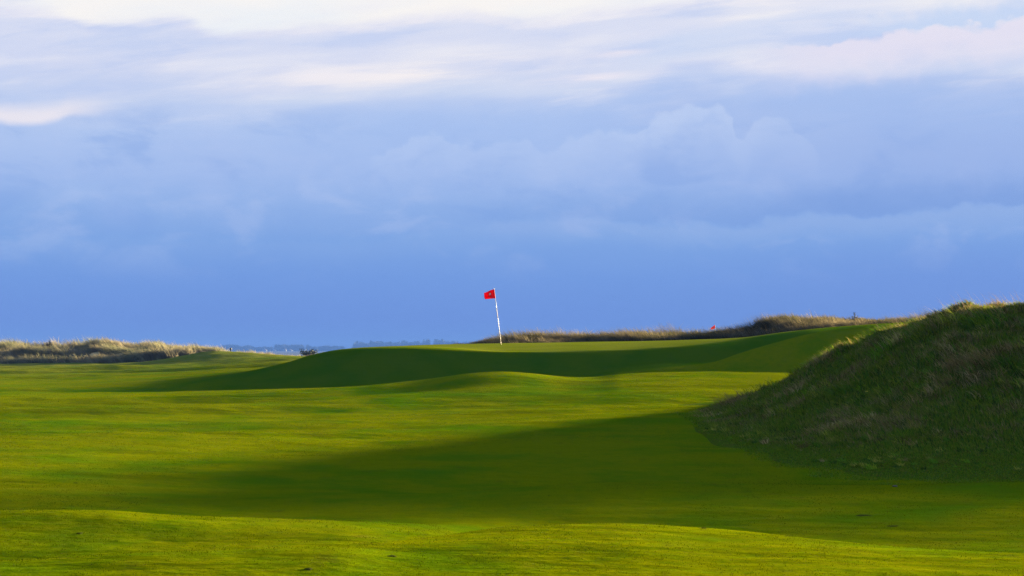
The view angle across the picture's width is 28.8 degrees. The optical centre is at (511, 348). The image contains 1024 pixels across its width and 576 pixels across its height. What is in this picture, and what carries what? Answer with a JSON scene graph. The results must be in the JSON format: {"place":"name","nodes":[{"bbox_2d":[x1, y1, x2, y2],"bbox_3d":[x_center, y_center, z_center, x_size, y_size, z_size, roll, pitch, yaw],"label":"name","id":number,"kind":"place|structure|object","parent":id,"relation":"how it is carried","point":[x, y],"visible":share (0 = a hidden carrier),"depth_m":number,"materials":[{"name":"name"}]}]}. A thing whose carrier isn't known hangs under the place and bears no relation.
{"place":"outdoors","nodes":[
{"label":"outdoors","id":0,"kind":"place"},
{"bbox_2d":[0,335,227,363],"bbox_3d":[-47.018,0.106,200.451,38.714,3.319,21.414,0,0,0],"label":"marram grass","id":1,"kind":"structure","parent":0,"point":[14,352],"depth_m":196.47,"materials":[{"name":"beige plant"}]},
{"bbox_2d":[234,351,326,355],"bbox_3d":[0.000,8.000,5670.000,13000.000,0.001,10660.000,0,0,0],"label":"sea","id":2,"kind":"structure","parent":0,"point":[295,353],"depth_m":4335.77,"materials":[{"name":"blue liquid"}]},
{"bbox_2d":[0,322,1023,575],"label":"ground","id":3,"kind":"structure","parent":0,"point":[462,488],"depth_m":30.99,"materials":[{"name":"green plant"}]},
{"bbox_2d":[484,288,500,341],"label":"golf flag","id":4,"kind":"object","parent":3,"relation":"on","point":[490,294],"visible":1,"depth_m":88.00,"materials":[{"name":"red fabric"}]},
{"bbox_2d":[0,371,1023,575],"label":"turf blades","id":5,"kind":"object","parent":3,"relation":"on","point":[445,450],"visible":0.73,"depth_m":26.83,"materials":[{"name":"green plant"}]},
{"bbox_2d":[0,0,1023,349],"label":"sky","id":6,"kind":"structure","parent":0,"point":[256,173],"materials":[{"name":"blue"}]},
{"bbox_2d":[454,310,928,343],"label":"marram grass","id":7,"kind":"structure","parent":0,"point":[773,324],"depth_m":108.08,"materials":[{"name":"beige plant"}]},
{"bbox_2d":[675,298,1023,484],"bbox_3d":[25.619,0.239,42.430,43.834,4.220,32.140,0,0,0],"label":"hill","id":8,"kind":"structure","parent":0,"point":[714,441],"depth_m":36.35,"materials":[{"name":"green plant"}]},
{"bbox_2d":[871,292,1021,329],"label":"seed stems","id":9,"kind":"object","parent":8,"relation":"on","point":[956,304],"visible":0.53,"depth_m":43.21,"materials":[{"name":"beige plant"}]},
{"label":"dune","id":10,"kind":"structure","parent":0,"visible":0},
{"bbox_2d":[233,350,311,355],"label":"marram grass","id":11,"kind":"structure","parent":10,"relation":"on","point":[252,351],"depth_m":232.33,"materials":[{"name":"beige plant"}]},
{"bbox_2d":[299,349,316,355],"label":"shrub","id":12,"kind":"object","parent":10,"relation":"on","point":[310,352],"visible":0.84,"depth_m":233.78,"materials":[{"name":"grey plant"}]},
{"bbox_3d":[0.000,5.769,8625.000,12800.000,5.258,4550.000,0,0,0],"label":"far shore","id":13,"kind":"structure","parent":0,"visible":0},
{"bbox_2d":[180,344,344,350],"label":"wood","id":14,"kind":"object","parent":13,"relation":"on","point":[292,347],"visible":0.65,"depth_m":6616.22,"materials":[{"name":"blue plant"}]},
{"bbox_2d":[352,339,470,347],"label":"wood","id":15,"kind":"object","parent":13,"relation":"on","point":[356,344],"visible":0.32,"depth_m":6504.75,"materials":[{"name":"blue plant"}]}
]}

